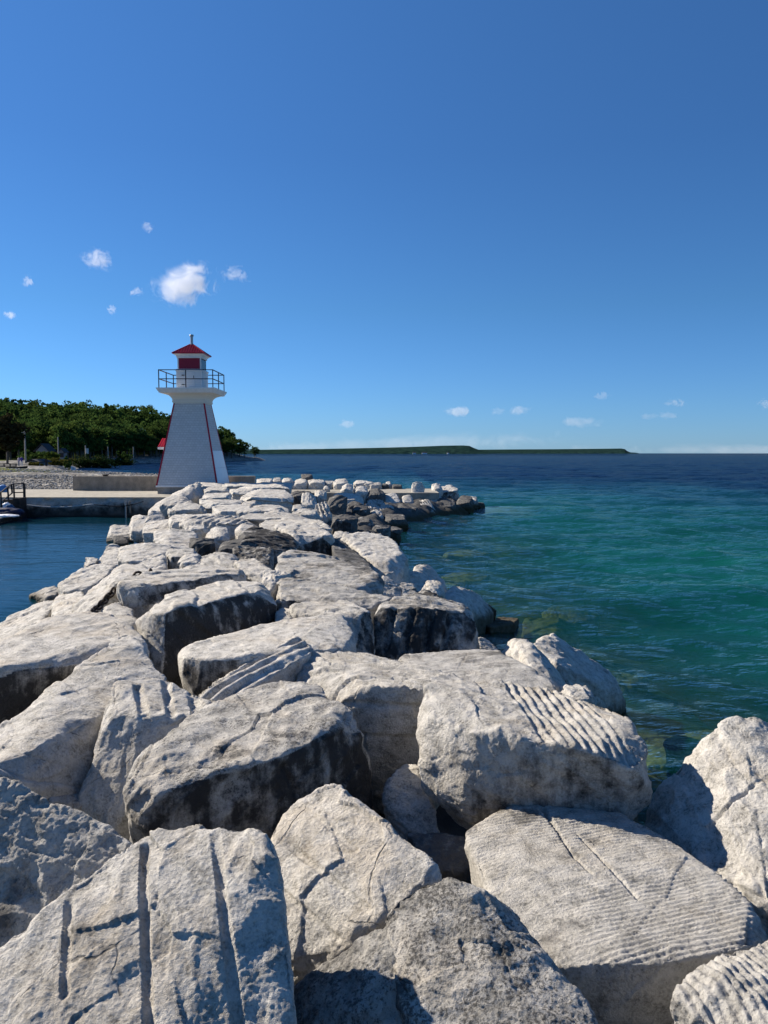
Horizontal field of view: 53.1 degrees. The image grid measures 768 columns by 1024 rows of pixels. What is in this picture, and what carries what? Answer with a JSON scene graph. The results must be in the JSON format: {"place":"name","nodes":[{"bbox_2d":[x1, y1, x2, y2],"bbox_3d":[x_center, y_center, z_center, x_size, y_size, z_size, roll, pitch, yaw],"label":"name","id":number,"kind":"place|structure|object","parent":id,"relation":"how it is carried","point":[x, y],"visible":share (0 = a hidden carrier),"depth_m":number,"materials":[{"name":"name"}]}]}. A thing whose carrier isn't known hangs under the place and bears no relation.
{"place":"outdoors","nodes":[
{"label":"outdoors","id":0,"kind":"place"},
{"bbox_2d":[3,497,26,516],"bbox_3d":[-17.733,0.197,36.998,0.808,1.770,0.750,0,4,0],"label":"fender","id":1,"kind":"object","parent":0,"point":[19,502],"visible":0.39,"depth_m":36.66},
{"bbox_2d":[0,449,263,488],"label":"beach","id":2,"kind":"structure","parent":0,"point":[140,458],"depth_m":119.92,"materials":[{"name":"grey gravel"}]},
{"bbox_2d":[0,412,30,463],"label":"tree","id":3,"kind":"object","parent":2,"relation":"on","point":[11,438],"visible":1,"depth_m":126.11,"materials":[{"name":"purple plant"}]},
{"bbox_2d":[51,426,77,450],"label":"tree","id":4,"kind":"object","parent":2,"relation":"on","point":[65,438],"visible":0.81,"depth_m":198.69,"materials":[{"name":"green plant"}]},
{"bbox_2d":[47,420,84,459],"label":"tree","id":5,"kind":"object","parent":2,"relation":"on","point":[73,426],"visible":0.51,"depth_m":202.25,"materials":[{"name":"green plant"}]},
{"bbox_2d":[68,413,94,458],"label":"tree","id":6,"kind":"object","parent":2,"relation":"on","point":[89,434],"visible":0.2,"depth_m":214.10,"materials":[{"name":"green plant"}]},
{"bbox_2d":[64,454,122,467],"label":"hedge","id":7,"kind":"object","parent":2,"relation":"on","point":[98,462],"visible":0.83,"depth_m":163.51,"materials":[{"name":"green plant"}]},
{"bbox_2d":[0,397,252,456],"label":"forest","id":8,"kind":"object","parent":2,"relation":"on","point":[147,416],"visible":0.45,"depth_m":286.92,"materials":[{"name":"green plant"}]},
{"bbox_2d":[73,476,255,490],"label":"wall","id":9,"kind":"structure","parent":0,"point":[114,483],"depth_m":44.40,"materials":[{"name":"concrete"}]},
{"bbox_2d":[235,445,488,453],"bbox_3d":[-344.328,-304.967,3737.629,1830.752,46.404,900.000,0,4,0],"label":"hills","id":10,"kind":"structure","parent":0,"point":[458,449],"depth_m":3500.92,"materials":[{"name":"green plant"}]},
{"bbox_2d":[0,453,767,822],"bbox_3d":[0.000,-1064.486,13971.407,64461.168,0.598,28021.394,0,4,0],"label":"water","id":11,"kind":"structure","parent":0,"point":[660,559],"depth_m":28.39,"materials":[{"name":"teal liquid"}]},
{"bbox_2d":[29,586,58,602],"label":"boulder","id":12,"kind":"object","parent":11,"relation":"in","point":[46,594],"visible":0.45,"depth_m":16.01,"materials":[{"name":"stone"}]},
{"bbox_2d":[0,0,767,516],"label":"sky","id":13,"kind":"structure","parent":0,"point":[477,224],"materials":[{"name":"blue"}]},
{"bbox_2d":[326,496,767,836],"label":"ground","id":14,"kind":"structure","parent":0,"point":[447,823],"depth_m":16.07,"materials":[{"name":"stone"}]},
{"bbox_2d":[0,600,53,639],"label":"boulder","id":15,"kind":"object","parent":14,"relation":"on","point":[13,624],"visible":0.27,"depth_m":10.15,"materials":[{"name":"stone"}]},
{"bbox_2d":[48,793,81,810],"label":"boulder","id":16,"kind":"object","parent":14,"relation":"on","point":[71,800],"visible":0.16,"depth_m":4.31,"materials":[{"name":"stone"}]},
{"bbox_2d":[0,777,131,946],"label":"boulder","id":17,"kind":"object","parent":14,"relation":"on","point":[49,852],"visible":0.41,"depth_m":3.19,"materials":[{"name":"stone"}]},
{"bbox_2d":[50,591,83,616],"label":"boulder","id":18,"kind":"object","parent":14,"relation":"on","point":[61,604],"visible":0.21,"depth_m":9.95,"materials":[{"name":"stone"}]},
{"bbox_2d":[0,611,148,723],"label":"boulder","id":19,"kind":"object","parent":14,"relation":"on","point":[37,659],"visible":0.34,"depth_m":5.84,"materials":[{"name":"stone"}]},
{"bbox_2d":[0,635,166,801],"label":"boulder","id":20,"kind":"object","parent":14,"relation":"on","point":[48,738],"visible":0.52,"depth_m":4.67,"materials":[{"name":"stone"}]},
{"bbox_2d":[57,564,115,594],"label":"boulder","id":21,"kind":"object","parent":14,"relation":"on","point":[85,580],"visible":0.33,"depth_m":11.70,"materials":[{"name":"stone"}]},
{"bbox_2d":[97,548,117,566],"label":"boulder","id":22,"kind":"object","parent":14,"relation":"on","point":[108,557],"visible":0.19,"depth_m":17.05,"materials":[{"name":"stone"}]},
{"bbox_2d":[72,563,148,612],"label":"boulder","id":23,"kind":"object","parent":14,"relation":"on","point":[92,597],"visible":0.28,"depth_m":9.20,"materials":[{"name":"stone"}]},
{"bbox_2d":[101,602,137,631],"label":"boulder","id":24,"kind":"object","parent":14,"relation":"on","point":[118,610],"visible":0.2,"depth_m":8.01,"materials":[{"name":"stone"}]},
{"bbox_2d":[90,587,115,612],"bbox_3d":[-3.044,0.979,8.246,0.138,0.215,0.963,0,4,-5],"label":"chain","id":25,"kind":"object","parent":24,"relation":"on","point":[103,601],"visible":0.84,"depth_m":8.38,"materials":[{"name":"black metal"}]},
{"bbox_2d":[106,524,132,542],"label":"boulder","id":26,"kind":"object","parent":14,"relation":"on","point":[117,530],"visible":0.37,"depth_m":27.07,"materials":[{"name":"stone"}]},
{"bbox_2d":[129,514,146,542],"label":"boulder","id":27,"kind":"object","parent":14,"relation":"on","point":[136,524],"visible":0.5,"depth_m":26.07,"materials":[{"name":"stone"}]},
{"bbox_2d":[78,677,211,840],"bbox_3d":[-1.412,1.673,4.740,0.662,1.115,1.002,0,4,0],"label":"boulder","id":28,"kind":"object","parent":14,"relation":"on","point":[140,715],"visible":0.44,"depth_m":4.52,"materials":[{"name":"stone"}]},
{"bbox_2d":[117,543,172,565],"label":"boulder","id":29,"kind":"object","parent":14,"relation":"on","point":[135,554],"visible":0.39,"depth_m":13.60,"materials":[{"name":"stone"}]},
{"bbox_2d":[0,824,296,1023],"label":"boulder","id":30,"kind":"object","parent":14,"relation":"on","point":[187,925],"visible":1,"depth_m":2.62,"materials":[{"name":"stone"}]},
{"bbox_2d":[139,553,167,570],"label":"boulder","id":31,"kind":"object","parent":14,"relation":"on","point":[156,562],"visible":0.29,"depth_m":11.66,"materials":[{"name":"stone"}]},
{"bbox_2d":[142,519,168,542],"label":"boulder","id":32,"kind":"object","parent":14,"relation":"on","point":[150,528],"visible":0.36,"depth_m":19.72,"materials":[{"name":"stone"}]},
{"bbox_2d":[153,528,198,548],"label":"boulder","id":33,"kind":"object","parent":14,"relation":"on","point":[177,538],"visible":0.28,"depth_m":15.06,"materials":[{"name":"stone"}]},
{"bbox_2d":[159,495,193,516],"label":"boulder","id":34,"kind":"object","parent":14,"relation":"on","point":[167,503],"visible":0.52,"depth_m":29.66,"materials":[{"name":"stone"}]},
{"bbox_2d":[116,564,246,618],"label":"boulder","id":35,"kind":"object","parent":14,"relation":"on","point":[142,593],"visible":0.52,"depth_m":8.72,"materials":[{"name":"stone"}]},
{"bbox_2d":[166,548,197,569],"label":"boulder","id":36,"kind":"object","parent":14,"relation":"on","point":[174,555],"visible":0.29,"depth_m":11.96,"materials":[{"name":"stone"}]},
{"bbox_2d":[167,502,206,517],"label":"boulder","id":37,"kind":"object","parent":14,"relation":"on","point":[186,508],"visible":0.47,"depth_m":23.61,"materials":[{"name":"stone"}]},
{"bbox_2d":[171,482,203,503],"bbox_3d":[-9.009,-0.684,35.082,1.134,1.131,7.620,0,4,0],"label":"boulder","id":38,"kind":"object","parent":14,"relation":"on","point":[194,492],"visible":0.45,"depth_m":35.43,"materials":[{"name":"stone"}]},
{"bbox_2d":[168,513,217,529],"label":"boulder","id":39,"kind":"object","parent":14,"relation":"on","point":[174,521],"visible":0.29,"depth_m":19.19,"materials":[{"name":"stone"}]},
{"bbox_2d":[189,538,215,555],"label":"boulder","id":40,"kind":"object","parent":14,"relation":"on","point":[203,546],"visible":0.38,"depth_m":13.44,"materials":[{"name":"stone"}]},
{"bbox_2d":[135,580,276,688],"bbox_3d":[-1.738,1.181,7.755,0.966,0.839,2.279,2,5,26],"label":"boulder","id":41,"kind":"object","parent":14,"relation":"on","point":[170,626],"visible":0.59,"depth_m":7.13,"materials":[{"name":"stone"}]},
{"bbox_2d":[179,515,254,539],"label":"boulder","id":42,"kind":"object","parent":14,"relation":"on","point":[231,524],"visible":0.47,"depth_m":17.89,"materials":[{"name":"stone"}]},
{"bbox_2d":[205,527,229,551],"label":"boulder","id":43,"kind":"object","parent":14,"relation":"on","point":[219,535],"visible":0.49,"depth_m":15.72,"materials":[{"name":"stone"}]},
{"bbox_2d":[200,553,235,567],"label":"boulder","id":44,"kind":"object","parent":14,"relation":"on","point":[213,559],"visible":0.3,"depth_m":11.05,"materials":[{"name":"stone"}]},
{"bbox_2d":[177,554,201,568],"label":"boulder","id":45,"kind":"object","parent":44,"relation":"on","point":[185,560],"visible":0.31,"depth_m":11.14,"materials":[{"name":"stone"}]},
{"bbox_2d":[199,499,244,513],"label":"boulder","id":46,"kind":"object","parent":14,"relation":"on","point":[208,504],"visible":0.37,"depth_m":24.80,"materials":[{"name":"stone"}]},
{"bbox_2d":[212,504,251,515],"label":"boulder","id":47,"kind":"object","parent":14,"relation":"on","point":[227,510],"visible":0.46,"depth_m":22.37,"materials":[{"name":"stone"}]},
{"bbox_2d":[236,504,288,516],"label":"boulder","id":48,"kind":"object","parent":47,"relation":"on","point":[258,509],"visible":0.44,"depth_m":21.73,"materials":[{"name":"stone"}]},
{"bbox_2d":[218,539,250,553],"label":"boulder","id":49,"kind":"object","parent":14,"relation":"on","point":[227,546],"visible":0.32,"depth_m":12.96,"materials":[{"name":"stone"}]},
{"bbox_2d":[122,681,372,843],"bbox_3d":[-0.836,1.681,4.505,1.091,0.981,1.649,4,6,39],"label":"boulder","id":50,"kind":"object","parent":14,"relation":"on","point":[263,758],"visible":0.58,"depth_m":4.10,"materials":[{"name":"stone"}]},
{"bbox_2d":[232,545,273,569],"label":"boulder","id":51,"kind":"object","parent":14,"relation":"on","point":[264,556],"visible":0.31,"depth_m":11.91,"materials":[{"name":"stone"}]},
{"bbox_2d":[234,558,271,582],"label":"boulder","id":52,"kind":"object","parent":14,"relation":"on","point":[253,569],"visible":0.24,"depth_m":10.00,"materials":[{"name":"stone"}]},
{"bbox_2d":[198,635,311,701],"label":"boulder","id":53,"kind":"object","parent":14,"relation":"on","point":[287,664],"visible":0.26,"depth_m":5.60,"materials":[{"name":"stone"}]},
{"bbox_2d":[240,482,292,493],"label":"boulder","id":54,"kind":"object","parent":14,"relation":"on","point":[287,487],"visible":0.4,"depth_m":37.08,"materials":[{"name":"stone"}]},
{"bbox_2d":[178,614,355,695],"bbox_3d":[-0.900,1.300,6.465,1.753,0.582,1.110,-3,5,-30],"label":"boulder","id":55,"kind":"object","parent":14,"relation":"on","point":[203,665],"visible":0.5,"depth_m":6.15,"materials":[{"name":"stone"}]},
{"bbox_2d":[240,489,293,512],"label":"boulder","id":56,"kind":"object","parent":14,"relation":"on","point":[284,498],"visible":0.6,"depth_m":29.95,"materials":[{"name":"stone"}]},
{"bbox_2d":[238,526,297,569],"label":"boulder","id":57,"kind":"object","parent":14,"relation":"on","point":[278,542],"visible":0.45,"depth_m":13.66,"materials":[{"name":"stone"}]},
{"bbox_2d":[241,512,307,526],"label":"boulder","id":58,"kind":"object","parent":14,"relation":"on","point":[256,519],"visible":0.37,"depth_m":18.95,"materials":[{"name":"stone"}]},
{"bbox_2d":[262,570,291,600],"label":"boulder","id":59,"kind":"object","parent":14,"relation":"on","point":[270,578],"visible":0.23,"depth_m":8.96,"materials":[{"name":"stone"}]},
{"bbox_2d":[259,517,331,532],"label":"boulder","id":60,"kind":"object","parent":14,"relation":"on","point":[270,524],"visible":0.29,"depth_m":17.54,"materials":[{"name":"stone"}]},
{"bbox_2d":[277,523,334,555],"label":"boulder","id":61,"kind":"object","parent":14,"relation":"on","point":[315,537],"visible":0.41,"depth_m":14.19,"materials":[{"name":"stone"}]},
{"bbox_2d":[291,508,320,519],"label":"boulder","id":62,"kind":"object","parent":14,"relation":"on","point":[309,513],"visible":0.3,"depth_m":21.58,"materials":[{"name":"stone"}]},
{"bbox_2d":[301,492,316,508],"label":"boulder","id":63,"kind":"object","parent":14,"relation":"on","point":[308,500],"visible":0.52,"depth_m":30.71,"materials":[{"name":"stone"}]},
{"bbox_2d":[315,501,331,522],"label":"boulder","id":64,"kind":"object","parent":14,"relation":"on","point":[322,509],"visible":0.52,"depth_m":28.11,"materials":[{"name":"stone"}]},
{"bbox_2d":[275,550,384,594],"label":"boulder","id":65,"kind":"object","parent":14,"relation":"on","point":[315,566],"visible":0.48,"depth_m":9.71,"materials":[{"name":"stone"}]},
{"bbox_2d":[289,600,375,654],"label":"boulder","id":66,"kind":"object","parent":14,"relation":"on","point":[357,618],"visible":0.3,"depth_m":7.49,"materials":[{"name":"stone"}]},
{"bbox_2d":[275,577,391,636],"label":"boulder","id":67,"kind":"object","parent":14,"relation":"on","point":[290,591],"visible":0.34,"depth_m":8.38,"materials":[{"name":"stone"}]},
{"bbox_2d":[327,495,347,514],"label":"boulder","id":68,"kind":"object","parent":14,"relation":"on","point":[337,504],"visible":0.52,"depth_m":32.07,"materials":[{"name":"stone"}]},
{"bbox_2d":[331,514,357,533],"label":"boulder","id":69,"kind":"object","parent":14,"relation":"on","point":[345,522],"visible":0.6,"depth_m":24.98,"materials":[{"name":"stone"}]},
{"bbox_2d":[294,926,401,1023],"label":"boulder","id":70,"kind":"object","parent":14,"relation":"on","point":[354,983],"visible":0.81,"depth_m":2.77,"materials":[{"name":"stone"}]},
{"bbox_2d":[332,538,371,567],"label":"boulder","id":71,"kind":"object","parent":14,"relation":"on","point":[342,550],"visible":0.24,"depth_m":13.53,"materials":[{"name":"stone"}]},
{"bbox_2d":[271,783,441,985],"bbox_3d":[-0.240,1.851,3.343,0.590,1.024,0.866,-3,5,-37],"label":"boulder","id":72,"kind":"object","parent":14,"relation":"on","point":[353,869],"visible":0.42,"depth_m":3.21,"materials":[{"name":"stone"}]},
{"bbox_2d":[340,532,409,585],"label":"boulder","id":73,"kind":"object","parent":14,"relation":"on","point":[381,554],"visible":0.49,"depth_m":14.08,"materials":[{"name":"stone"}]},
{"bbox_2d":[295,651,462,818],"bbox_3d":[-0.080,1.587,5.592,1.474,0.974,0.903,2,5,26],"label":"boulder","id":74,"kind":"object","parent":14,"relation":"on","point":[381,698],"visible":0.39,"depth_m":5.14,"materials":[{"name":"stone"}]},
{"bbox_2d":[382,575,402,597],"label":"boulder","id":75,"kind":"object","parent":14,"relation":"on","point":[392,588],"visible":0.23,"depth_m":10.72,"materials":[{"name":"stone"}]},
{"bbox_2d":[384,514,407,533],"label":"boulder","id":76,"kind":"object","parent":14,"relation":"on","point":[398,520],"visible":0.59,"depth_m":31.93,"materials":[{"name":"stone"}]},
{"bbox_2d":[382,764,439,840],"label":"boulder","id":77,"kind":"object","parent":14,"relation":"on","point":[407,804],"visible":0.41,"depth_m":4.52,"materials":[{"name":"stone"}]},
{"bbox_2d":[373,594,479,659],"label":"boulder","id":78,"kind":"object","parent":14,"relation":"on","point":[411,624],"visible":0.62,"depth_m":7.62,"materials":[{"name":"stone"}]},
{"bbox_2d":[410,552,445,570],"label":"boulder","id":79,"kind":"object","parent":14,"relation":"on","point":[437,563],"visible":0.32,"depth_m":26.86,"materials":[{"name":"stone"}]},
{"bbox_2d":[409,564,447,591],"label":"boulder","id":80,"kind":"object","parent":14,"relation":"on","point":[420,575],"visible":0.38,"depth_m":15.06,"materials":[{"name":"stone"}]},
{"bbox_2d":[422,580,445,598],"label":"boulder","id":81,"kind":"object","parent":14,"relation":"on","point":[432,586],"visible":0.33,"depth_m":13.02,"materials":[{"name":"stone"}]},
{"bbox_2d":[407,832,471,883],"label":"boulder","id":82,"kind":"object","parent":14,"relation":"on","point":[446,852],"visible":0.27,"depth_m":4.07,"materials":[{"name":"stone"}]},
{"bbox_2d":[441,572,488,588],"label":"boulder","id":83,"kind":"object","parent":14,"relation":"on","point":[466,579],"visible":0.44,"depth_m":23.96,"materials":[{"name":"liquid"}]},
{"bbox_2d":[456,495,473,514],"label":"boulder","id":84,"kind":"object","parent":14,"relation":"on","point":[466,503],"visible":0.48,"depth_m":42.92,"materials":[{"name":"stone"}]},
{"bbox_2d":[443,550,489,567],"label":"boulder","id":85,"kind":"object","parent":14,"relation":"on","point":[463,555],"visible":0.7,"depth_m":29.86,"materials":[{"name":"stone"}]},
{"bbox_2d":[445,586,496,637],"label":"boulder","id":86,"kind":"object","parent":14,"relation":"on","point":[481,609],"visible":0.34,"depth_m":14.10,"materials":[{"name":"stone"}]},
{"bbox_2d":[399,649,555,690],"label":"boulder","id":87,"kind":"object","parent":14,"relation":"on","point":[476,665],"visible":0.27,"depth_m":5.81,"materials":[{"name":"stone"}]},
{"bbox_2d":[385,877,597,1023],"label":"boulder","id":88,"kind":"object","parent":14,"relation":"on","point":[466,953],"visible":0.91,"depth_m":2.71,"materials":[{"name":"stone"}]},
{"bbox_2d":[496,637,535,651],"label":"boulder","id":89,"kind":"object","parent":14,"relation":"on","point":[501,647],"visible":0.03,"depth_m":14.57,"materials":[{"name":"stone"}]},
{"bbox_2d":[485,617,518,645],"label":"boulder","id":90,"kind":"object","parent":89,"relation":"on","point":[504,625],"visible":0.73,"depth_m":14.27,"materials":[{"name":"stone"}]},
{"bbox_2d":[502,638,565,691],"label":"boulder","id":91,"kind":"object","parent":14,"relation":"on","point":[526,652],"visible":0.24,"depth_m":7.12,"materials":[{"name":"stone"}]},
{"bbox_2d":[542,607,594,641],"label":"boulder","id":92,"kind":"object","parent":14,"relation":"on","point":[559,614],"visible":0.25,"depth_m":18.99,"materials":[{"name":"stone"}]},
{"bbox_2d":[559,684,594,704],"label":"boulder","id":93,"kind":"object","parent":14,"relation":"on","point":[580,692],"visible":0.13,"depth_m":6.37,"materials":[{"name":"stone"}]},
{"bbox_2d":[534,633,625,716],"bbox_3d":[2.328,2.127,8.956,1.210,1.282,0.954,0,4,0],"label":"boulder","id":94,"kind":"object","parent":14,"relation":"on","point":[572,665],"visible":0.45,"depth_m":8.82,"materials":[{"name":"stone"}]},
{"bbox_2d":[464,805,766,1023],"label":"boulder","id":95,"kind":"object","parent":14,"relation":"on","point":[624,919],"visible":0.69,"depth_m":3.29,"materials":[{"name":"stone"}]},
{"bbox_2d":[416,679,652,829],"bbox_3d":[0.827,1.462,4.582,1.276,0.721,1.057,0,4,0],"label":"boulder","id":96,"kind":"object","parent":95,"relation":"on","point":[487,748],"visible":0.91,"depth_m":4.23,"materials":[{"name":"stone"}]},
{"bbox_2d":[638,733,671,771],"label":"boulder","id":97,"kind":"object","parent":14,"relation":"on","point":[655,762],"visible":0.09,"depth_m":10.41,"materials":[{"name":"liquid"}]},
{"bbox_2d":[645,716,767,939],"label":"boulder","id":98,"kind":"object","parent":14,"relation":"on","point":[708,806],"visible":0.5,"depth_m":4.03,"materials":[{"name":"stone"}]},
{"bbox_2d":[670,940,767,1023],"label":"boulder","id":99,"kind":"object","parent":14,"relation":"on","point":[722,988],"visible":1,"depth_m":2.55,"materials":[{"name":"stone"}]},
{"bbox_2d":[481,448,630,453],"bbox_3d":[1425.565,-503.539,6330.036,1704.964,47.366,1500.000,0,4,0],"label":"hills","id":100,"kind":"structure","parent":0,"point":[561,451],"depth_m":5883.38,"materials":[{"name":"green plant"}]},
{"bbox_2d":[418,528,714,798],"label":"lake bed","id":101,"kind":"object","parent":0,"point":[657,717],"visible":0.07,"depth_m":20.34,"materials":[{"name":"grey stone"}]},
{"bbox_2d":[0,489,438,517],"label":"pier","id":102,"kind":"structure","parent":101,"relation":"on","point":[58,497],"depth_m":37.57,"materials":[{"name":"concrete"}]},
{"bbox_2d":[0,483,25,507],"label":"landing rail","id":103,"kind":"object","parent":102,"relation":"attached to","point":[13,492],"visible":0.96,"depth_m":37.00,"materials":[{"name":"metal"}]},
{"bbox_2d":[156,334,229,493],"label":"lighthouse","id":104,"kind":"object","parent":102,"relation":"on","point":[190,445],"visible":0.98,"depth_m":40.93,"materials":[{"name":"wood"}]},
{"bbox_2d":[521,617,580,649],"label":"boulder","id":105,"kind":"object","parent":101,"relation":"on","point":[550,625],"visible":0.56,"depth_m":16.49,"materials":[{"name":"stone"}]},
{"bbox_2d":[608,669,649,695],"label":"boulder","id":106,"kind":"object","parent":101,"relation":"on","point":[637,686],"visible":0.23,"depth_m":14.40,"materials":[{"name":"liquid"}]},
{"bbox_2d":[663,729,713,777],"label":"boulder","id":107,"kind":"object","parent":101,"relation":"on","point":[672,769],"visible":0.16,"depth_m":8.85,"materials":[{"name":"liquid"}]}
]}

